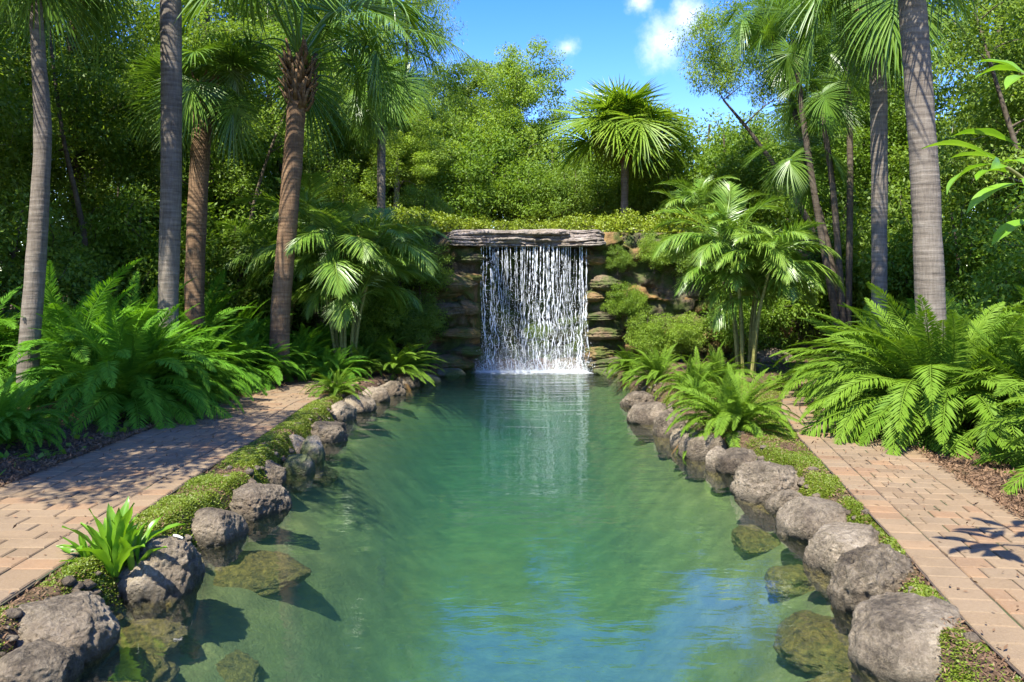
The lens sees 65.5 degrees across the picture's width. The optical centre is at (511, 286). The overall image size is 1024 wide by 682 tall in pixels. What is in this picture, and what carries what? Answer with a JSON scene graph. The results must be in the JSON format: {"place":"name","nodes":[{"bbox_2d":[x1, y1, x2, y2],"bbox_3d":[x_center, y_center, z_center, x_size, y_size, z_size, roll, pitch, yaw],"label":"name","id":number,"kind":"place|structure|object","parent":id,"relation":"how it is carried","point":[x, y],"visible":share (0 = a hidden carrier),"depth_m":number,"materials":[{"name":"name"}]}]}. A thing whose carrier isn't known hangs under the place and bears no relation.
{"place":"outdoors","nodes":[
{"label":"outdoors","id":0,"kind":"place"},
{"bbox_2d":[0,381,361,605],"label":"path","id":1,"kind":"structure","parent":0,"point":[34,534],"depth_m":7.84,"materials":[{"name":"brick"}]},
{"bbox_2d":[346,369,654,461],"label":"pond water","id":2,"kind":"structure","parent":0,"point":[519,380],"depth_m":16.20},
{"bbox_2d":[0,300,1023,681],"bbox_3d":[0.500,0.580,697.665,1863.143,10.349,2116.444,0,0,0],"label":"ground","id":3,"kind":"structure","parent":0,"point":[440,554],"depth_m":9.06,"materials":[{"name":"soil"}]},
{"bbox_2d":[0,1,67,201],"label":"broadleaf tree","id":4,"kind":"object","parent":3,"relation":"on","point":[7,96],"visible":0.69,"depth_m":16.62,"materials":[{"name":"green plant"}]},
{"bbox_2d":[0,372,73,453],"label":"fern","id":5,"kind":"object","parent":3,"relation":"on","point":[14,414],"visible":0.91,"depth_m":9.48,"materials":[{"name":"green plant"}]},
{"bbox_2d":[0,2,81,268],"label":"broadleaf tree","id":6,"kind":"object","parent":3,"relation":"on","point":[27,90],"visible":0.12,"depth_m":19.41,"materials":[{"name":"green plant"}]},
{"bbox_2d":[0,639,83,681],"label":"rock","id":7,"kind":"object","parent":3,"relation":"on","point":[38,660],"visible":1,"depth_m":4.30,"materials":[{"name":"stone"}]},
{"bbox_2d":[0,185,125,345],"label":"shrub","id":8,"kind":"object","parent":3,"relation":"on","point":[80,271],"visible":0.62,"depth_m":16.08,"materials":[{"name":"green plant"}]},
{"bbox_2d":[14,591,120,680],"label":"rock","id":9,"kind":"object","parent":3,"relation":"on","point":[85,626],"visible":0.65,"depth_m":4.71,"materials":[{"name":"stone"}]},
{"bbox_2d":[3,1,137,320],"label":"slim tree","id":10,"kind":"object","parent":3,"relation":"on","point":[67,153],"visible":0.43,"depth_m":18.14,"materials":[{"name":"green plant"}]},
{"bbox_2d":[0,0,148,385],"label":"palm tree","id":11,"kind":"object","parent":3,"relation":"on","point":[35,266],"visible":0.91,"depth_m":12.32,"materials":[{"name":"grey plant"}]},
{"bbox_2d":[0,258,219,413],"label":"fern","id":12,"kind":"object","parent":3,"relation":"on","point":[62,316],"visible":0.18,"depth_m":13.00,"materials":[{"name":"green plant"}]},
{"bbox_2d":[0,0,224,300],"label":"broadleaf tree","id":13,"kind":"object","parent":3,"relation":"on","point":[103,144],"visible":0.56,"depth_m":19.65,"materials":[{"name":"green plant"}]},
{"bbox_2d":[0,0,227,232],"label":"broadleaf tree","id":14,"kind":"object","parent":3,"relation":"on","point":[113,39],"visible":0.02,"depth_m":24.26,"materials":[{"name":"green plant"}]},
{"bbox_2d":[56,496,184,576],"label":"broadleaf plant","id":15,"kind":"object","parent":3,"relation":"on","point":[117,542],"visible":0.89,"depth_m":5.59,"materials":[{"name":"green plant"}]},
{"bbox_2d":[0,294,258,435],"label":"fern","id":16,"kind":"object","parent":3,"relation":"on","point":[139,356],"visible":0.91,"depth_m":11.35,"materials":[{"name":"green plant"}]},
{"bbox_2d":[90,647,179,681],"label":"drowned rock","id":17,"kind":"object","parent":3,"relation":"on","point":[140,664],"visible":0.74,"depth_m":5.12,"materials":[{"name":"stone"}]},
{"bbox_2d":[60,183,238,324],"bbox_3d":[-8.991,-0.209,19.414,4.960,4.426,4.270,0,0,15],"label":"shrub","id":18,"kind":"object","parent":3,"relation":"on","point":[148,279],"visible":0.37,"depth_m":18.47,"materials":[{"name":"green plant"}]},
{"bbox_2d":[38,312,265,419],"bbox_3d":[-6.063,1.458,13.032,3.980,2.337,3.586,0,0,0],"label":"fern","id":19,"kind":"object","parent":3,"relation":"on","point":[210,377],"visible":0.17,"depth_m":12.76,"materials":[{"name":"green plant"}]},
{"bbox_2d":[118,618,190,654],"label":"drowned rock","id":20,"kind":"object","parent":3,"relation":"on","point":[164,636],"visible":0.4,"depth_m":5.50,"materials":[{"name":"stone"}]},
{"bbox_2d":[116,535,205,631],"bbox_3d":[-2.605,2.244,5.869,0.639,0.851,0.653,0,0,2],"label":"rock","id":21,"kind":"object","parent":3,"relation":"on","point":[165,583],"visible":0.7,"depth_m":5.65,"materials":[{"name":"stone"}]},
{"bbox_2d":[157,0,181,349],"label":"palm tree","id":22,"kind":"object","parent":3,"relation":"on","point":[171,155],"visible":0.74,"depth_m":14.05,"materials":[{"name":"grey plant"}]},
{"bbox_2d":[0,389,352,653],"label":"ground cover","id":23,"kind":"object","parent":3,"relation":"on","point":[85,563],"visible":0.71,"depth_m":7.59,"materials":[{"name":"green plant"}]},
{"bbox_2d":[116,23,282,328],"bbox_3d":[-6.587,-1.703,16.991,3.686,7.410,3.125,0,0,40],"label":"palm tree","id":24,"kind":"object","parent":3,"relation":"on","point":[201,146],"visible":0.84,"depth_m":16.80,"materials":[{"name":"green plant"}]},
{"bbox_2d":[101,0,312,314],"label":"broadleaf tree","id":25,"kind":"object","parent":3,"relation":"on","point":[254,160],"visible":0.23,"depth_m":21.94,"materials":[{"name":"green plant"}]},
{"bbox_2d":[146,269,269,345],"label":"fern","id":26,"kind":"object","parent":3,"relation":"on","point":[210,316],"visible":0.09,"depth_m":17.59,"materials":[{"name":"green plant"}]},
{"bbox_2d":[144,0,286,266],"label":"slim tree","id":27,"kind":"object","parent":3,"relation":"on","point":[238,33],"visible":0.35,"depth_m":20.00,"materials":[{"name":"green plant"}]},
{"bbox_2d":[190,507,248,565],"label":"rock","id":28,"kind":"object","parent":3,"relation":"on","point":[220,535],"visible":0.74,"depth_m":6.83,"materials":[{"name":"stone"}]},
{"bbox_2d":[172,311,281,401],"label":"fern","id":29,"kind":"object","parent":3,"relation":"on","point":[206,344],"visible":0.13,"depth_m":14.08,"materials":[{"name":"green plant"}]},
{"bbox_2d":[215,649,265,681],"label":"drowned rock","id":30,"kind":"object","parent":3,"relation":"on","point":[236,665],"visible":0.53,"depth_m":5.76,"materials":[{"name":"stone"}]},
{"bbox_2d":[149,204,332,336],"bbox_3d":[-7.006,-0.015,21.015,4.776,4.262,4.112,0,0,-42],"label":"shrub","id":31,"kind":"object","parent":3,"relation":"on","point":[247,297],"visible":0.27,"depth_m":20.03,"materials":[{"name":"green plant"}]},
{"bbox_2d":[229,483,291,538],"bbox_3d":[-2.556,2.228,7.860,0.634,0.579,0.662,0,0,30],"label":"rock","id":32,"kind":"object","parent":3,"relation":"on","point":[263,510],"visible":0.7,"depth_m":7.66,"materials":[{"name":"stone"}]},
{"bbox_2d":[213,550,311,595],"bbox_3d":[-2.336,2.522,7.040,1.031,0.331,0.738,0,0,-28],"label":"drowned rock","id":33,"kind":"object","parent":3,"relation":"on","point":[262,572],"visible":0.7,"depth_m":6.87,"materials":[{"name":"stone"}]},
{"bbox_2d":[217,333,315,392],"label":"fern","id":34,"kind":"object","parent":3,"relation":"on","point":[265,366],"visible":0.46,"depth_m":15.15,"materials":[{"name":"green plant"}]},
{"bbox_2d":[208,214,329,333],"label":"cane palm","id":35,"kind":"object","parent":3,"relation":"on","point":[264,236],"visible":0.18,"depth_m":19.82,"materials":[{"name":"green plant"}]},
{"bbox_2d":[185,0,376,230],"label":"broadleaf tree","id":36,"kind":"object","parent":3,"relation":"on","point":[329,111],"visible":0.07,"depth_m":25.00,"materials":[{"name":"green plant"}]},
{"bbox_2d":[210,20,352,322],"bbox_3d":[-6.141,-2.345,20.841,4.017,8.710,2.858,0,0,0],"label":"slim tree","id":37,"kind":"object","parent":3,"relation":"on","point":[236,187],"visible":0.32,"depth_m":20.72,"materials":[{"name":"green plant"}]},
{"bbox_2d":[282,454,315,492],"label":"rock","id":38,"kind":"object","parent":3,"relation":"on","point":[301,471],"visible":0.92,"depth_m":9.30,"materials":[{"name":"stone"}]},
{"bbox_2d":[248,325,351,381],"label":"fern","id":39,"kind":"object","parent":3,"relation":"on","point":[308,349],"visible":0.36,"depth_m":16.63,"materials":[{"name":"green plant"}]},
{"bbox_2d":[142,0,493,380],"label":"palm tree","id":40,"kind":"object","parent":3,"relation":"on","point":[301,67],"visible":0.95,"depth_m":16.22,"materials":[{"name":"green plant"}]},
{"bbox_2d":[255,0,405,219],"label":"broadleaf tree","id":41,"kind":"object","parent":3,"relation":"on","point":[334,132],"visible":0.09,"depth_m":27.90,"materials":[{"name":"green plant"}]},
{"bbox_2d":[225,170,451,367],"bbox_3d":[-3.725,-0.262,17.696,4.802,4.393,4.176,0,0,0],"label":"cane palm","id":42,"kind":"object","parent":3,"relation":"on","point":[365,266],"visible":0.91,"depth_m":17.11,"materials":[{"name":"green plant"}]},
{"bbox_2d":[304,159,394,223],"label":"shrub","id":43,"kind":"object","parent":3,"relation":"on","point":[346,191],"visible":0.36,"depth_m":23.46,"materials":[{"name":"green plant"}]},
{"bbox_2d":[316,275,417,347],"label":"shrub","id":44,"kind":"object","parent":3,"relation":"on","point":[371,321],"visible":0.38,"depth_m":19.59,"materials":[{"name":"green plant"}]},
{"bbox_2d":[323,53,438,217],"bbox_3d":[-3.964,-3.959,23.015,3.718,6.119,3.260,0,0,0],"label":"palm tree","id":45,"kind":"object","parent":3,"relation":"on","point":[365,122],"visible":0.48,"depth_m":22.75,"materials":[{"name":"green plant"}]},
{"bbox_2d":[347,81,450,210],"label":"broadleaf tree","id":46,"kind":"object","parent":3,"relation":"on","point":[417,158],"visible":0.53,"depth_m":26.78,"materials":[{"name":"green plant"}]},
{"bbox_2d":[353,338,444,397],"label":"fern","id":47,"kind":"object","parent":3,"relation":"on","point":[399,362],"visible":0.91,"depth_m":17.32,"materials":[{"name":"green plant"}]},
{"bbox_2d":[339,0,475,205],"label":"broadleaf tree","id":48,"kind":"object","parent":3,"relation":"on","point":[433,84],"visible":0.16,"depth_m":30.62,"materials":[{"name":"green plant"}]},
{"bbox_2d":[346,113,490,208],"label":"shrub","id":49,"kind":"object","parent":3,"relation":"on","point":[450,160],"visible":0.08,"depth_m":29.01,"materials":[{"name":"green plant"}]},
{"bbox_2d":[401,135,513,223],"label":"shrub","id":50,"kind":"object","parent":3,"relation":"on","point":[465,202],"visible":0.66,"depth_m":27.64,"materials":[{"name":"green plant"}]},
{"bbox_2d":[422,57,550,171],"bbox_3d":[-1.819,-5.890,35.352,5.436,9.123,8.047,0,0,-36],"label":"broadleaf tree","id":51,"kind":"object","parent":3,"relation":"on","point":[465,88],"visible":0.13,"depth_m":34.73,"materials":[{"name":"green plant"}]},
{"bbox_2d":[0,374,981,656],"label":"pebbles","id":52,"kind":"object","parent":3,"relation":"on","point":[90,584],"visible":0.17,"depth_m":5.46,"materials":[{"name":"stone"}]},
{"bbox_2d":[442,125,555,222],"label":"shrub","id":53,"kind":"object","parent":3,"relation":"on","point":[513,157],"visible":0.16,"depth_m":29.62,"materials":[{"name":"green plant"}]},
{"bbox_2d":[433,35,586,176],"bbox_3d":[0.046,-5.794,32.957,7.624,9.098,5.150,0,0,-23],"label":"broadleaf tree","id":54,"kind":"object","parent":3,"relation":"on","point":[518,89],"visible":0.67,"depth_m":32.15,"materials":[{"name":"green plant"}]},
{"bbox_2d":[0,361,1023,681],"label":"leaf litter","id":55,"kind":"object","parent":3,"relation":"on","point":[150,425],"visible":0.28,"depth_m":8.26,"materials":[{"name":"plant"}]},
{"bbox_2d":[0,350,1023,474],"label":"undergrowth","id":56,"kind":"object","parent":3,"relation":"on","point":[76,436],"visible":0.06,"depth_m":10.36,"materials":[{"name":"green plant"}]},
{"bbox_2d":[477,158,568,227],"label":"shrub","id":57,"kind":"object","parent":3,"relation":"on","point":[516,209],"visible":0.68,"depth_m":28.77,"materials":[{"name":"green plant"}]},
{"bbox_2d":[503,127,617,224],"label":"shrub","id":58,"kind":"object","parent":3,"relation":"on","point":[535,156],"visible":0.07,"depth_m":30.40,"materials":[{"name":"green plant"}]},
{"bbox_2d":[313,229,825,388],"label":"rock wall","id":59,"kind":"structure","parent":3,"relation":"on","point":[523,295],"depth_m":20.94,"materials":[{"name":"stone"}]},
{"bbox_2d":[379,287,451,354],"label":"shrub","id":60,"kind":"object","parent":59,"relation":"attached to","point":[421,323],"visible":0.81,"depth_m":19.89,"materials":[{"name":"green plant"}]},
{"bbox_2d":[397,238,455,301],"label":"shrub","id":61,"kind":"object","parent":59,"relation":"attached to","point":[438,276],"visible":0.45,"depth_m":20.30,"materials":[{"name":"green plant"}]},
{"bbox_2d":[565,207,655,242],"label":"hedge shrub","id":62,"kind":"object","parent":59,"relation":"on","point":[602,223],"visible":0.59,"depth_m":21.39,"materials":[{"name":"green plant"}]},
{"bbox_2d":[600,280,652,321],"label":"shrub","id":63,"kind":"object","parent":59,"relation":"attached to","point":[634,300],"visible":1,"depth_m":20.27,"materials":[{"name":"green plant"}]},
{"bbox_2d":[622,309,676,357],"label":"shrub","id":64,"kind":"object","parent":59,"relation":"attached to","point":[647,335],"visible":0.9,"depth_m":19.90,"materials":[{"name":"green plant"}]},
{"bbox_2d":[658,311,706,361],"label":"shrub","id":65,"kind":"object","parent":59,"relation":"attached to","point":[683,339],"visible":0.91,"depth_m":19.97,"materials":[{"name":"green plant"}]},
{"bbox_2d":[523,153,631,227],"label":"shrub","id":66,"kind":"object","parent":3,"relation":"on","point":[575,202],"visible":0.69,"depth_m":28.31,"materials":[{"name":"green plant"}]},
{"bbox_2d":[540,74,700,217],"bbox_3d":[3.876,-3.993,25.996,4.862,5.990,4.984,0,0,40],"label":"palm tree","id":67,"kind":"object","parent":3,"relation":"on","point":[628,128],"visible":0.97,"depth_m":25.22,"materials":[{"name":"green plant"}]},
{"bbox_2d":[599,145,695,225],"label":"shrub","id":68,"kind":"object","parent":3,"relation":"on","point":[642,204],"visible":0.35,"depth_m":27.24,"materials":[{"name":"green plant"}]},
{"bbox_2d":[626,401,668,442],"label":"rock","id":69,"kind":"object","parent":3,"relation":"on","point":[640,414],"visible":0.73,"depth_m":12.84,"materials":[{"name":"stone"}]},
{"bbox_2d":[615,342,689,391],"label":"fern","id":70,"kind":"object","parent":3,"relation":"on","point":[656,367],"visible":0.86,"depth_m":16.11,"materials":[{"name":"green plant"}]},
{"bbox_2d":[649,174,739,228],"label":"cane palm","id":71,"kind":"object","parent":3,"relation":"on","point":[689,198],"visible":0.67,"depth_m":22.45,"materials":[{"name":"green plant"}]},
{"bbox_2d":[678,430,727,481],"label":"rock","id":72,"kind":"object","parent":3,"relation":"on","point":[696,448],"visible":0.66,"depth_m":10.16,"materials":[{"name":"stone"}]},
{"bbox_2d":[648,119,783,225],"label":"shrub","id":73,"kind":"object","parent":3,"relation":"on","point":[719,162],"visible":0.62,"depth_m":25.36,"materials":[{"name":"green plant"}]},
{"bbox_2d":[645,104,794,223],"bbox_3d":[7.490,-4.075,30.979,6.980,6.230,6.010,0,0,5],"label":"shrub","id":74,"kind":"object","parent":3,"relation":"on","point":[719,135],"visible":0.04,"depth_m":30.27,"materials":[{"name":"green plant"}]},
{"bbox_2d":[663,362,810,458],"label":"fern","id":75,"kind":"object","parent":3,"relation":"on","point":[732,410],"visible":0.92,"depth_m":10.42,"materials":[{"name":"green plant"}]},
{"bbox_2d":[647,180,844,375],"bbox_3d":[4.882,-0.215,17.053,3.976,4.321,3.875,0,0,0],"label":"cane palm","id":76,"kind":"object","parent":3,"relation":"on","point":[750,258],"visible":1,"depth_m":16.82,"materials":[{"name":"green plant"}]},
{"bbox_2d":[698,280,799,360],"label":"shrub","id":77,"kind":"object","parent":3,"relation":"on","point":[727,338],"visible":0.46,"depth_m":19.99,"materials":[{"name":"green plant"}]},
{"bbox_2d":[665,0,843,346],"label":"feathery tree","id":78,"kind":"object","parent":3,"relation":"on","point":[715,66],"visible":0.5,"depth_m":22.10,"materials":[{"name":"green plant"}]},
{"bbox_2d":[731,524,780,554],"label":"drowned rock","id":79,"kind":"object","parent":3,"relation":"on","point":[750,539],"visible":0.98,"depth_m":7.86,"materials":[{"name":"stone"}]},
{"bbox_2d":[729,460,799,530],"bbox_3d":[2.717,2.224,8.371,0.824,0.768,0.642,0,0,-26],"label":"rock","id":80,"kind":"object","parent":3,"relation":"on","point":[755,485],"visible":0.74,"depth_m":8.21,"materials":[{"name":"stone"}]},
{"bbox_2d":[709,216,866,353],"bbox_3d":[6.993,0.083,21.386,4.592,4.098,3.954,0,0,6],"label":"shrub","id":81,"kind":"object","parent":3,"relation":"on","point":[807,313],"visible":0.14,"depth_m":20.33,"materials":[{"name":"green plant"}]},
{"bbox_2d":[763,564,815,598],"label":"drowned rock","id":82,"kind":"object","parent":3,"relation":"on","point":[788,581],"visible":0.74,"depth_m":6.80,"materials":[{"name":"stone"}]},
{"bbox_2d":[712,0,887,353],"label":"clumping palm","id":83,"kind":"object","parent":3,"relation":"on","point":[824,107],"visible":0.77,"depth_m":18.83,"materials":[{"name":"green plant"}]},
{"bbox_2d":[775,496,847,558],"bbox_3d":[2.799,2.227,7.181,0.842,0.614,0.740,0,0,-1],"label":"rock","id":84,"kind":"object","parent":3,"relation":"on","point":[800,521],"visible":0.56,"depth_m":7.03,"materials":[{"name":"stone"}]},
{"bbox_2d":[773,610,855,675],"bbox_3d":[2.228,2.553,5.697,0.708,0.356,0.940,0,0,2],"label":"drowned rock","id":85,"kind":"object","parent":3,"relation":"on","point":[808,641],"visible":0.68,"depth_m":5.50,"materials":[{"name":"stone"}]},
{"bbox_2d":[737,140,893,308],"bbox_3d":[11.025,-1.755,28.992,6.643,6.886,7.715,0,0,-3],"label":"shrub","id":86,"kind":"object","parent":3,"relation":"on","point":[763,216],"visible":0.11,"depth_m":27.65,"materials":[{"name":"green plant"}]},
{"bbox_2d":[761,303,900,401],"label":"fern","id":87,"kind":"object","parent":3,"relation":"on","point":[790,380],"visible":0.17,"depth_m":14.19,"materials":[{"name":"green plant"}]},
{"bbox_2d":[646,380,1022,681],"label":"ground cover","id":88,"kind":"object","parent":3,"relation":"on","point":[825,490],"visible":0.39,"depth_m":7.76,"materials":[{"name":"green plant"}]},
{"bbox_2d":[802,521,879,601],"bbox_3d":[2.701,2.223,6.332,0.700,0.663,0.626,0,0,-44],"label":"rock","id":89,"kind":"object","parent":3,"relation":"on","point":[828,545],"visible":0.5,"depth_m":6.22,"materials":[{"name":"stone"}]},
{"bbox_2d":[732,0,984,423],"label":"palm tree","id":90,"kind":"object","parent":3,"relation":"on","point":[926,209],"visible":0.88,"depth_m":10.46,"materials":[{"name":"grey plant"}]},
{"bbox_2d":[826,542,915,636],"bbox_3d":[2.541,2.229,5.559,0.666,0.894,0.608,0,0,3],"label":"rock","id":91,"kind":"object","parent":3,"relation":"on","point":[861,574],"visible":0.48,"depth_m":5.40,"materials":[{"name":"stone"}]},
{"bbox_2d":[772,1,975,260],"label":"broadleaf tree","id":92,"kind":"object","parent":3,"relation":"on","point":[899,126],"visible":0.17,"depth_m":23.57,"materials":[{"name":"green plant"}]},
{"bbox_2d":[785,294,968,417],"bbox_3d":[6.091,1.391,12.364,3.512,2.569,3.691,0,0,0],"label":"fern","id":93,"kind":"object","parent":3,"relation":"on","point":[830,363],"visible":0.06,"depth_m":12.50,"materials":[{"name":"green plant"}]},
{"bbox_2d":[777,0,985,328],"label":"palm tree","id":94,"kind":"object","parent":3,"relation":"on","point":[876,45],"visible":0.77,"depth_m":15.06,"materials":[{"name":"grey plant"}]},
{"bbox_2d":[814,178,988,325],"bbox_3d":[9.815,-0.380,21.010,5.327,4.754,4.587,0,0,38],"label":"shrub","id":95,"kind":"object","parent":3,"relation":"on","point":[859,244],"visible":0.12,"depth_m":20.10,"materials":[{"name":"green plant"}]},
{"bbox_2d":[847,592,962,681],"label":"rock","id":96,"kind":"object","parent":3,"relation":"on","point":[892,637],"visible":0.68,"depth_m":4.56,"materials":[{"name":"stone"}]},
{"bbox_2d":[789,281,1023,469],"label":"fern","id":97,"kind":"object","parent":3,"relation":"on","point":[918,357],"visible":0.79,"depth_m":9.89,"materials":[{"name":"green plant"}]},
{"bbox_2d":[852,184,1023,344],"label":"shrub","id":98,"kind":"object","parent":3,"relation":"on","point":[956,280],"visible":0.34,"depth_m":18.12,"materials":[{"name":"green plant"}]},
{"bbox_2d":[884,315,1023,463],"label":"fern","id":99,"kind":"object","parent":3,"relation":"on","point":[1017,373],"visible":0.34,"depth_m":9.31,"materials":[{"name":"green plant"}]},
{"bbox_2d":[888,0,1023,267],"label":"broadleaf tree","id":100,"kind":"object","parent":3,"relation":"on","point":[957,72],"visible":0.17,"depth_m":22.10,"materials":[{"name":"green plant"}]},
{"bbox_2d":[922,59,1023,245],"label":"leaved shrub","id":101,"kind":"object","parent":3,"relation":"on","point":[1004,230],"visible":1,"depth_m":4.37,"materials":[{"name":"green plant"}]},
{"bbox_2d":[929,0,1023,188],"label":"slim tree","id":102,"kind":"object","parent":3,"relation":"on","point":[982,31],"visible":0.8,"depth_m":15.46,"materials":[{"name":"green plant"}]},
{"bbox_2d":[932,0,1023,202],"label":"broadleaf tree","id":103,"kind":"object","parent":3,"relation":"on","point":[991,100],"visible":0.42,"depth_m":17.62,"materials":[{"name":"green plant"}]},
{"bbox_2d":[949,380,1023,494],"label":"fern","id":104,"kind":"object","parent":3,"relation":"on","point":[998,422],"visible":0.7,"depth_m":8.09,"materials":[{"name":"green plant"}]},
{"bbox_2d":[952,184,1023,343],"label":"shrub","id":105,"kind":"object","parent":3,"relation":"on","point":[1009,287],"visible":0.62,"depth_m":13.52,"materials":[{"name":"green plant"}]},
{"bbox_2d":[19,0,1013,265],"label":"sky","id":106,"kind":"structure","parent":0,"point":[598,38],"materials":[{"name":"blue"}]},
{"bbox_2d":[781,379,1023,679],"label":"path","id":107,"kind":"structure","parent":0,"point":[981,563],"depth_m":6.33,"materials":[{"name":"brick"}]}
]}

